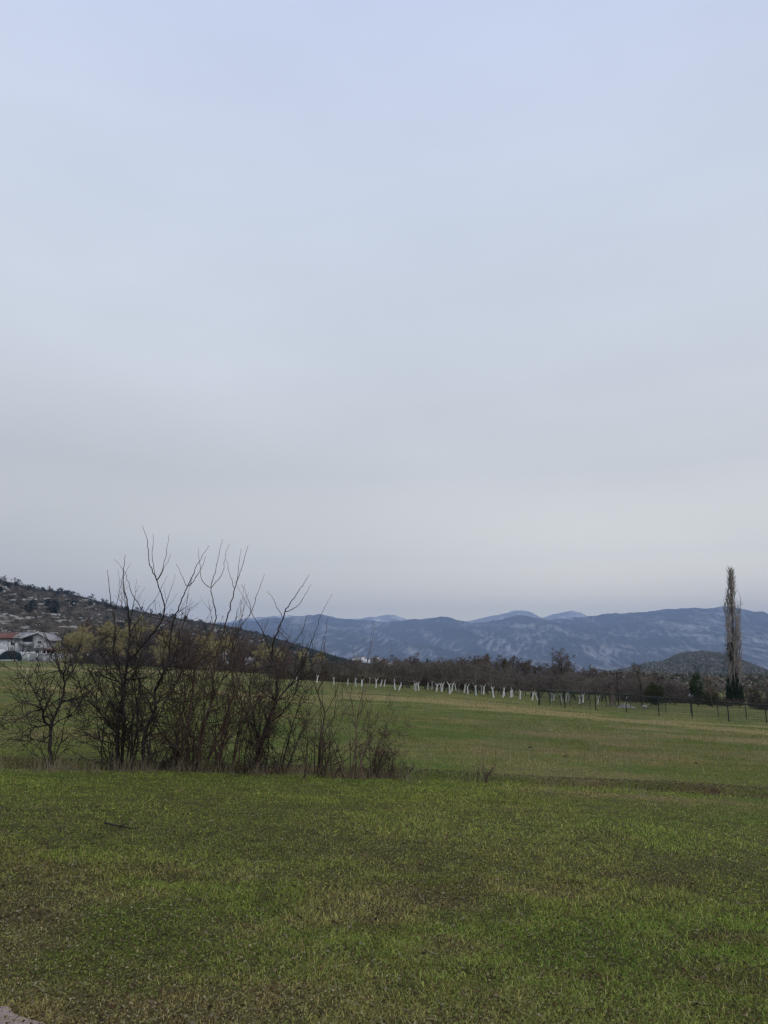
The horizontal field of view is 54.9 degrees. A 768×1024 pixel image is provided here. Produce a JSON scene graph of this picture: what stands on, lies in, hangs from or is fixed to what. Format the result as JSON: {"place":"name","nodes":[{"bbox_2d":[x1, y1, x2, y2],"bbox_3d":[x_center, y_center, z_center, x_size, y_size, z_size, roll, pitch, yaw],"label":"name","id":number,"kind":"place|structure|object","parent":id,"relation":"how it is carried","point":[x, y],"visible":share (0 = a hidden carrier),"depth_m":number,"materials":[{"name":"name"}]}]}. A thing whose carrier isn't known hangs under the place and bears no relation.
{"place":"outdoors","nodes":[
{"label":"outdoors","id":0,"kind":"place"},
{"bbox_2d":[0,651,22,660],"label":"covered stack","id":1,"kind":"object","parent":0,"point":[5,657],"visible":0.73,"depth_m":208.26,"materials":[{"name":"plastic"}]},
{"bbox_2d":[0,1006,44,1023],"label":"path","id":2,"kind":"structure","parent":0,"point":[6,1010],"depth_m":3.29,"materials":[{"name":"gravel"}]},
{"bbox_2d":[0,583,339,666],"bbox_3d":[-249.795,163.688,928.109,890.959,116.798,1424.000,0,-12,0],"label":"rocky hillside","id":3,"kind":"structure","parent":0,"point":[76,610],"depth_m":545.44,"materials":[{"name":"plant"}]},
{"bbox_2d":[24,602,36,611],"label":"hillside bush","id":4,"kind":"object","parent":3,"relation":"on","point":[28,609],"visible":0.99,"depth_m":490.53,"materials":[{"name":"green plant"}]},
{"bbox_2d":[0,586,308,661],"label":"rock outcrops","id":5,"kind":"object","parent":3,"relation":"on","point":[59,620],"visible":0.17,"depth_m":453.83,"materials":[{"name":"stone"}]},
{"bbox_2d":[0,579,370,669],"bbox_3d":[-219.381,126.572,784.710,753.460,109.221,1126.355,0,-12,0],"label":"hillside scrub","id":6,"kind":"object","parent":3,"relation":"on","point":[256,636],"visible":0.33,"depth_m":570.06,"materials":[{"name":"plant"}]},
{"bbox_2d":[0,661,767,1023],"bbox_3d":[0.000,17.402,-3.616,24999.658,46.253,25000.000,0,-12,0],"label":"ground","id":7,"kind":"structure","parent":0,"point":[490,743],"depth_m":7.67,"materials":[{"name":"plant"}]},
{"bbox_2d":[3,636,18,661],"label":"bare tree","id":8,"kind":"object","parent":7,"relation":"on","point":[12,650],"visible":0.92,"depth_m":202.10,"materials":[{"name":"brown plant"}]},
{"bbox_2d":[0,631,62,660],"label":"house","id":9,"kind":"structure","parent":7,"relation":"on","point":[28,639],"depth_m":233.34,"materials":[{"name":"paint"}]},
{"bbox_2d":[28,653,67,661],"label":"garden wall","id":10,"kind":"structure","parent":7,"relation":"on","point":[31,657],"depth_m":223.67,"materials":[{"name":"concrete"}]},
{"bbox_2d":[0,610,108,768],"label":"hawthorn shrub","id":11,"kind":"object","parent":7,"relation":"on","point":[62,700],"visible":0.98,"depth_m":11.08,"materials":[{"name":"brown plant"}]},
{"bbox_2d":[52,629,92,665],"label":"willow","id":12,"kind":"object","parent":7,"relation":"on","point":[87,639],"visible":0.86,"depth_m":156.84,"materials":[{"name":"yellow plant"}]},
{"bbox_2d":[52,624,101,665],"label":"willow","id":13,"kind":"object","parent":7,"relation":"on","point":[90,633],"visible":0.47,"depth_m":165.83,"materials":[{"name":"yellow plant"}]},
{"bbox_2d":[82,621,107,652],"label":"bare tree","id":14,"kind":"object","parent":7,"relation":"on","point":[88,624],"visible":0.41,"depth_m":258.81,"materials":[{"name":"brown plant"}]},
{"bbox_2d":[92,625,103,660],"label":"bare tree","id":15,"kind":"object","parent":7,"relation":"on","point":[97,639],"visible":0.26,"depth_m":208.26,"materials":[{"name":"brown plant"}]},
{"bbox_2d":[91,621,113,661],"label":"bare tree","id":16,"kind":"object","parent":7,"relation":"on","point":[101,630],"visible":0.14,"depth_m":208.07,"materials":[{"name":"brown plant"}]},
{"bbox_2d":[89,619,126,665],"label":"willow","id":17,"kind":"object","parent":7,"relation":"on","point":[109,639],"visible":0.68,"depth_m":173.64,"materials":[{"name":"yellow plant"}]},
{"bbox_2d":[104,822,139,828],"bbox_3d":[-2.604,3.064,7.251,0.437,0.060,0.124,-4,-13,20],"label":"fallen branch","id":18,"kind":"object","parent":7,"relation":"on","point":[122,825],"visible":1,"depth_m":7.24,"materials":[{"name":"wood"}]},
{"bbox_2d":[113,612,154,665],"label":"willow","id":19,"kind":"object","parent":7,"relation":"on","point":[124,634],"visible":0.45,"depth_m":181.48,"materials":[{"name":"yellow plant"}]},
{"bbox_2d":[60,526,213,771],"bbox_3d":[-3.896,2.283,11.599,2.456,4.183,2.184,0,-12,0],"label":"blackthorn shrub","id":20,"kind":"object","parent":7,"relation":"on","point":[129,732],"visible":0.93,"depth_m":11.49,"materials":[{"name":"brown plant"}]},
{"bbox_2d":[139,632,154,660],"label":"bare tree","id":21,"kind":"object","parent":7,"relation":"on","point":[148,643],"visible":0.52,"depth_m":194.41,"materials":[{"name":"brown plant"}]},
{"bbox_2d":[138,626,159,660],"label":"bare tree","id":22,"kind":"object","parent":7,"relation":"on","point":[148,633],"visible":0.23,"depth_m":225.91,"materials":[{"name":"brown plant"}]},
{"bbox_2d":[146,630,181,668],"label":"willow","id":23,"kind":"object","parent":7,"relation":"on","point":[160,648],"visible":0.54,"depth_m":171.07,"materials":[{"name":"yellow plant"}]},
{"bbox_2d":[151,623,179,659],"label":"bare tree","id":24,"kind":"object","parent":7,"relation":"on","point":[169,628],"visible":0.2,"depth_m":220.71,"materials":[{"name":"brown plant"}]},
{"bbox_2d":[179,628,199,659],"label":"bare tree","id":25,"kind":"object","parent":7,"relation":"on","point":[188,634],"visible":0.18,"depth_m":211.55,"materials":[{"name":"brown plant"}]},
{"bbox_2d":[182,622,203,656],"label":"bare tree","id":26,"kind":"object","parent":7,"relation":"on","point":[191,633],"visible":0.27,"depth_m":228.91,"materials":[{"name":"brown plant"}]},
{"bbox_2d":[194,632,222,670],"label":"willow","id":27,"kind":"object","parent":7,"relation":"on","point":[209,639],"visible":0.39,"depth_m":165.65,"materials":[{"name":"yellow plant"}]},
{"bbox_2d":[199,636,234,671],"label":"willow","id":28,"kind":"object","parent":7,"relation":"on","point":[216,643],"visible":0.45,"depth_m":158.31,"materials":[{"name":"yellow plant"}]},
{"bbox_2d":[116,539,323,773],"bbox_3d":[-2.715,2.437,12.150,2.941,4.134,2.859,7,-14,-31],"label":"blackthorn shrub","id":29,"kind":"object","parent":7,"relation":"on","point":[214,744],"visible":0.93,"depth_m":11.62,"materials":[{"name":"plant"}]},
{"bbox_2d":[232,638,248,662],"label":"bare tree","id":30,"kind":"object","parent":7,"relation":"on","point":[243,642],"visible":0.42,"depth_m":192.95,"materials":[{"name":"grey plant"}]},
{"bbox_2d":[245,643,259,672],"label":"bare tree","id":31,"kind":"object","parent":7,"relation":"on","point":[255,647],"visible":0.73,"depth_m":170.18,"materials":[{"name":"grey plant"}]},
{"bbox_2d":[189,575,332,774],"bbox_3d":[-1.984,2.762,12.218,2.156,3.555,2.147,9,-15,-37],"label":"blackthorn shrub","id":32,"kind":"object","parent":7,"relation":"on","point":[257,733],"visible":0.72,"depth_m":12.10,"materials":[{"name":"brown plant"}]},
{"bbox_2d":[252,643,274,670],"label":"willow","id":33,"kind":"object","parent":7,"relation":"on","point":[261,653],"visible":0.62,"depth_m":164.70,"materials":[{"name":"yellow plant"}]},
{"bbox_2d":[290,659,307,681],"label":"orchard tree","id":34,"kind":"object","parent":7,"relation":"on","point":[297,667],"visible":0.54,"depth_m":95.71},
{"bbox_2d":[256,619,371,778],"bbox_3d":[-1.094,3.058,11.710,1.595,2.769,1.141,9,-15,-36],"label":"blackthorn shrub","id":35,"kind":"object","parent":7,"relation":"on","point":[321,746],"visible":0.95,"depth_m":11.62,"materials":[{"name":"plant"}]},
{"bbox_2d":[310,656,327,681],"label":"orchard tree","id":36,"kind":"object","parent":7,"relation":"on","point":[316,666],"visible":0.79,"depth_m":107.60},
{"bbox_2d":[322,660,346,684],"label":"orchard tree","id":37,"kind":"object","parent":7,"relation":"on","point":[332,667],"visible":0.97,"depth_m":95.99,"materials":[{"name":"plant"}]},
{"bbox_2d":[338,664,357,684],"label":"orchard tree","id":38,"kind":"object","parent":7,"relation":"on","point":[345,672],"visible":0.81,"depth_m":95.78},
{"bbox_2d":[349,655,365,685],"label":"orchard tree","id":39,"kind":"object","parent":7,"relation":"on","point":[354,663],"visible":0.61,"depth_m":94.08,"materials":[{"name":"plant"}]},
{"bbox_2d":[352,660,374,686],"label":"orchard tree","id":40,"kind":"object","parent":7,"relation":"on","point":[362,670],"visible":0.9,"depth_m":92.33,"materials":[{"name":"plant"}]},
{"bbox_2d":[313,624,430,780],"bbox_3d":[-0.199,3.106,11.886,1.904,2.740,1.220,0,-12,0],"label":"blackthorn shrub","id":41,"kind":"object","parent":7,"relation":"on","point":[361,766],"visible":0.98,"depth_m":11.71,"materials":[{"name":"plant"}]},
{"bbox_2d":[363,657,386,687],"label":"orchard tree","id":42,"kind":"object","parent":7,"relation":"on","point":[377,667],"visible":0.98,"depth_m":89.15,"materials":[{"name":"plant"}]},
{"bbox_2d":[375,663,392,686],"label":"orchard tree","id":43,"kind":"object","parent":7,"relation":"on","point":[386,668],"visible":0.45,"depth_m":99.27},
{"bbox_2d":[0,714,767,796],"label":"dead stalks","id":44,"kind":"object","parent":7,"relation":"on","point":[179,767],"visible":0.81,"depth_m":11.58,"materials":[{"name":"plant"}]},
{"bbox_2d":[1,812,767,1023],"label":"straw bits","id":45,"kind":"object","parent":7,"relation":"on","point":[337,928],"visible":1,"depth_m":4.51,"materials":[{"name":"plant"}]},
{"bbox_2d":[357,693,420,779],"bbox_3d":[0.053,3.811,12.113,1.112,1.654,1.093,0,-12,0],"label":"bramble shrub","id":46,"kind":"object","parent":7,"relation":"on","point":[379,766],"visible":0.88,"depth_m":12.04,"materials":[{"name":"plant"}]},
{"bbox_2d":[383,657,406,689],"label":"orchard tree","id":47,"kind":"object","parent":7,"relation":"on","point":[390,668],"visible":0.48,"depth_m":86.03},
{"bbox_2d":[385,659,407,686],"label":"orchard tree","id":48,"kind":"object","parent":7,"relation":"on","point":[391,672],"visible":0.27,"depth_m":102.21,"materials":[{"name":"brown plant"}]},
{"bbox_2d":[390,659,407,689],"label":"orchard tree","id":49,"kind":"object","parent":7,"relation":"on","point":[396,669],"visible":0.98,"depth_m":82.73,"materials":[{"name":"plant"}]},
{"bbox_2d":[393,657,411,687],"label":"orchard tree","id":50,"kind":"object","parent":7,"relation":"on","point":[401,667],"visible":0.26,"depth_m":94.13,"materials":[{"name":"brown plant"}]},
{"bbox_2d":[50,655,767,709],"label":"undergrowth","id":51,"kind":"object","parent":7,"relation":"on","point":[358,680],"visible":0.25,"depth_m":123.15,"materials":[{"name":"plant"}]},
{"bbox_2d":[405,661,421,690],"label":"orchard tree","id":52,"kind":"object","parent":7,"relation":"on","point":[412,673],"visible":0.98,"depth_m":83.53,"materials":[{"name":"plant"}]},
{"bbox_2d":[407,654,430,690],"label":"orchard tree","id":53,"kind":"object","parent":7,"relation":"on","point":[421,666],"visible":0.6,"depth_m":86.77,"materials":[{"name":"plant"}]},
{"bbox_2d":[413,662,435,689],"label":"orchard tree","id":54,"kind":"object","parent":7,"relation":"on","point":[430,668],"visible":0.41,"depth_m":93.16,"materials":[{"name":"brown plant"}]},
{"bbox_2d":[425,660,449,691],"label":"orchard tree","id":55,"kind":"object","parent":7,"relation":"on","point":[438,676],"visible":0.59,"depth_m":85.13,"materials":[{"name":"plant"}]},
{"bbox_2d":[433,660,456,691],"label":"orchard tree","id":56,"kind":"object","parent":7,"relation":"on","point":[448,674],"visible":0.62,"depth_m":85.14,"materials":[{"name":"plant"}]},
{"bbox_2d":[430,659,463,693],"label":"orchard tree","id":57,"kind":"object","parent":7,"relation":"on","point":[454,674],"visible":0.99,"depth_m":78.73,"materials":[{"name":"plant"}]},
{"bbox_2d":[446,660,465,691],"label":"orchard tree","id":58,"kind":"object","parent":7,"relation":"on","point":[461,664],"visible":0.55,"depth_m":89.77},
{"bbox_2d":[446,655,471,691],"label":"orchard tree","id":59,"kind":"object","parent":7,"relation":"on","point":[462,670],"visible":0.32,"depth_m":93.31,"materials":[{"name":"brown plant"}]},
{"bbox_2d":[453,664,474,692],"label":"orchard tree","id":60,"kind":"object","parent":7,"relation":"on","point":[464,675],"visible":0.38,"depth_m":91.26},
{"bbox_2d":[455,665,482,693],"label":"orchard tree","id":61,"kind":"object","parent":7,"relation":"on","point":[461,675],"visible":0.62,"depth_m":84.42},
{"bbox_2d":[460,661,489,695],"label":"orchard tree","id":62,"kind":"object","parent":7,"relation":"on","point":[476,682],"visible":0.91,"depth_m":82.66,"materials":[{"name":"plant"}]},
{"bbox_2d":[468,745,496,783],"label":"weeds","id":63,"kind":"object","parent":7,"relation":"on","point":[486,778],"visible":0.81,"depth_m":11.84,"materials":[{"name":"plant"}]},
{"bbox_2d":[478,654,489,685],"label":"bare tree","id":64,"kind":"object","parent":7,"relation":"on","point":[487,658],"visible":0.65,"depth_m":132.01,"materials":[{"name":"grey plant"}]},
{"bbox_2d":[474,667,498,694],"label":"orchard tree","id":65,"kind":"object","parent":7,"relation":"on","point":[485,678],"visible":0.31,"depth_m":99.74,"materials":[{"name":"brown plant"}]},
{"bbox_2d":[475,665,501,693],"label":"orchard tree","id":66,"kind":"object","parent":7,"relation":"on","point":[488,677],"visible":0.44,"depth_m":97.33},
{"bbox_2d":[476,658,511,697],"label":"orchard tree","id":67,"kind":"object","parent":7,"relation":"on","point":[486,667],"visible":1,"depth_m":79.50,"materials":[{"name":"plant"}]},
{"bbox_2d":[491,665,513,696],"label":"orchard tree","id":68,"kind":"object","parent":7,"relation":"on","point":[505,679],"visible":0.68,"depth_m":86.81,"materials":[{"name":"plant"}]},
{"bbox_2d":[498,658,509,693],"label":"bare tree","id":69,"kind":"object","parent":7,"relation":"on","point":[505,663],"visible":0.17,"depth_m":126.94,"materials":[{"name":"grey plant"}]},
{"bbox_2d":[498,666,519,697],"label":"orchard tree","id":70,"kind":"object","parent":7,"relation":"on","point":[516,671],"visible":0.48,"depth_m":93.78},
{"bbox_2d":[508,670,530,698],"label":"orchard tree","id":71,"kind":"object","parent":7,"relation":"on","point":[516,682],"visible":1,"depth_m":87.35,"materials":[{"name":"plant"}]},
{"bbox_2d":[513,657,527,690],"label":"bare tree","id":72,"kind":"object","parent":7,"relation":"on","point":[519,664],"visible":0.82,"depth_m":170.25,"materials":[{"name":"grey plant"}]},
{"bbox_2d":[522,662,535,676],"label":"bare tree","id":73,"kind":"object","parent":7,"relation":"on","point":[527,670],"visible":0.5,"depth_m":172.82,"materials":[{"name":"grey plant"}]},
{"bbox_2d":[525,669,544,699],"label":"orchard tree","id":74,"kind":"object","parent":7,"relation":"on","point":[533,683],"visible":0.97,"depth_m":90.18,"materials":[{"name":"plant"}]},
{"bbox_2d":[525,672,544,699],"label":"orchard tree","id":75,"kind":"object","parent":7,"relation":"on","point":[534,684],"visible":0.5,"depth_m":99.75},
{"bbox_2d":[528,663,544,675],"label":"bare tree","id":76,"kind":"object","parent":7,"relation":"on","point":[539,668],"visible":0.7,"depth_m":167.41,"materials":[{"name":"grey plant"}]},
{"bbox_2d":[535,673,560,700],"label":"orchard tree","id":77,"kind":"object","parent":7,"relation":"on","point":[547,685],"visible":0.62,"depth_m":95.55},
{"bbox_2d":[546,672,563,700],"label":"orchard tree","id":78,"kind":"object","parent":7,"relation":"on","point":[550,683],"visible":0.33,"depth_m":102.31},
{"bbox_2d":[547,672,569,702],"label":"orchard tree","id":79,"kind":"object","parent":7,"relation":"on","point":[557,682],"visible":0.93,"depth_m":91.97,"materials":[{"name":"plant"}]},
{"bbox_2d":[538,646,579,696],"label":"bare tree","id":80,"kind":"object","parent":7,"relation":"on","point":[562,671],"visible":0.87,"depth_m":125.28,"materials":[{"name":"brown plant"}]},
{"bbox_2d":[559,672,575,700],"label":"orchard tree","id":81,"kind":"object","parent":7,"relation":"on","point":[566,680],"visible":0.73,"depth_m":100.66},
{"bbox_2d":[566,670,590,701],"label":"orchard tree","id":82,"kind":"object","parent":7,"relation":"on","point":[579,683],"visible":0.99,"depth_m":91.92,"materials":[{"name":"plant"}]},
{"bbox_2d":[572,675,600,702],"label":"orchard tree","id":83,"kind":"object","parent":7,"relation":"on","point":[588,686],"visible":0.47,"depth_m":100.50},
{"bbox_2d":[578,664,599,679],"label":"bare tree","id":84,"kind":"object","parent":7,"relation":"on","point":[593,669],"visible":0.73,"depth_m":169.52,"materials":[{"name":"grey plant"}]},
{"bbox_2d":[584,676,611,704],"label":"orchard tree","id":85,"kind":"object","parent":7,"relation":"on","point":[597,685],"visible":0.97,"depth_m":93.00,"materials":[{"name":"plant"}]},
{"bbox_2d":[597,676,614,701],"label":"orchard tree","id":86,"kind":"object","parent":7,"relation":"on","point":[603,686],"visible":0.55,"depth_m":114.25,"materials":[{"name":"brown plant"}]},
{"bbox_2d":[608,685,616,706],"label":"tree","id":87,"kind":"object","parent":7,"relation":"on","point":[612,697],"visible":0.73,"depth_m":86.74,"materials":[{"name":"plant"}]},
{"bbox_2d":[605,678,623,695],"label":"orchard tree","id":88,"kind":"object","parent":7,"relation":"on","point":[615,682],"visible":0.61,"depth_m":112.60,"materials":[{"name":"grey plant"}]},
{"bbox_2d":[631,662,650,705],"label":"bare tree","id":89,"kind":"object","parent":7,"relation":"on","point":[640,680],"visible":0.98,"depth_m":97.86,"materials":[{"name":"brown plant"}]},
{"bbox_2d":[637,679,654,702],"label":"orchard tree","id":90,"kind":"object","parent":7,"relation":"on","point":[648,681],"visible":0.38,"depth_m":116.12,"materials":[{"name":"brown plant"}]},
{"bbox_2d":[538,689,767,722],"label":"wire fence","id":91,"kind":"object","parent":7,"relation":"on","point":[728,712],"visible":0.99,"depth_m":57.08,"materials":[{"name":"grey metal"}]},
{"bbox_2d":[642,679,664,705],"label":"leafy shrub","id":92,"kind":"object","parent":7,"relation":"on","point":[652,689],"visible":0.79,"depth_m":100.58,"materials":[{"name":"green plant"}]},
{"bbox_2d":[665,681,684,704],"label":"orchard tree","id":93,"kind":"object","parent":7,"relation":"on","point":[674,690],"visible":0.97,"depth_m":112.73,"materials":[{"name":"brown plant"}]},
{"bbox_2d":[663,679,687,703],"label":"orchard tree","id":94,"kind":"object","parent":7,"relation":"on","point":[683,685],"visible":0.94,"depth_m":113.04,"materials":[{"name":"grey plant"}]},
{"bbox_2d":[602,670,767,693],"bbox_3d":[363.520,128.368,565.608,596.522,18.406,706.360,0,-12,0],"label":"valley wood","id":95,"kind":"object","parent":7,"relation":"on","point":[750,680],"visible":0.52,"depth_m":254.34,"materials":[{"name":"plant"}]},
{"bbox_2d":[688,670,704,705],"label":"evergreen tree","id":96,"kind":"object","parent":7,"relation":"on","point":[697,693],"visible":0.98,"depth_m":112.60,"materials":[{"name":"green plant"}]},
{"bbox_2d":[702,690,718,705],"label":"leafy shrub","id":97,"kind":"object","parent":7,"relation":"on","point":[708,697],"visible":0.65,"depth_m":114.24,"materials":[{"name":"green plant"}]},
{"bbox_2d":[703,677,719,706],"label":"bare tree","id":98,"kind":"object","parent":7,"relation":"on","point":[709,690],"visible":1,"depth_m":108.93,"materials":[{"name":"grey plant"}]},
{"bbox_2d":[722,565,745,704],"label":"poplar","id":99,"kind":"object","parent":7,"relation":"on","point":[733,688],"visible":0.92,"depth_m":135.42,"materials":[{"name":"grey plant"}]},
{"bbox_2d":[745,691,755,705],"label":"hedge shrub","id":100,"kind":"object","parent":7,"relation":"on","point":[748,694],"visible":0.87,"depth_m":110.75,"materials":[{"name":"green plant"}]},
{"bbox_2d":[744,687,761,708],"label":"leafy shrub","id":101,"kind":"object","parent":7,"relation":"on","point":[751,691],"visible":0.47,"depth_m":112.26,"materials":[{"name":"green plant"}]},
{"bbox_2d":[753,692,763,708],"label":"hedge shrub","id":102,"kind":"object","parent":7,"relation":"on","point":[760,696],"visible":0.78,"depth_m":108.09,"materials":[{"name":"green plant"}]},
{"bbox_2d":[0,0,767,622],"label":"sky","id":103,"kind":"structure","parent":0,"point":[413,309],"materials":[{"name":"grey"}]},
{"bbox_2d":[228,610,586,622],"bbox_3d":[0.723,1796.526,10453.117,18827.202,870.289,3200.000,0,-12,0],"label":"distant peaks","id":104,"kind":"object","parent":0,"point":[562,615],"visible":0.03,"depth_m":10846.43,"materials":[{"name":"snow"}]},
{"bbox_2d":[213,606,767,671],"bbox_3d":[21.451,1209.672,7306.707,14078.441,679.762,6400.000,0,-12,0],"label":"mountain range","id":105,"kind":"structure","parent":0,"point":[611,641],"depth_m":6181.33,"materials":[{"name":"stone"}]},
{"bbox_3d":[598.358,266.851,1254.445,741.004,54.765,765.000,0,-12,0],"label":"hill","id":106,"kind":"structure","parent":0,"visible":0},
{"bbox_2d":[581,650,767,677],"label":"wooded slope","id":107,"kind":"structure","parent":106,"relation":"on","point":[678,663],"depth_m":1064.20,"materials":[{"name":"plant"}]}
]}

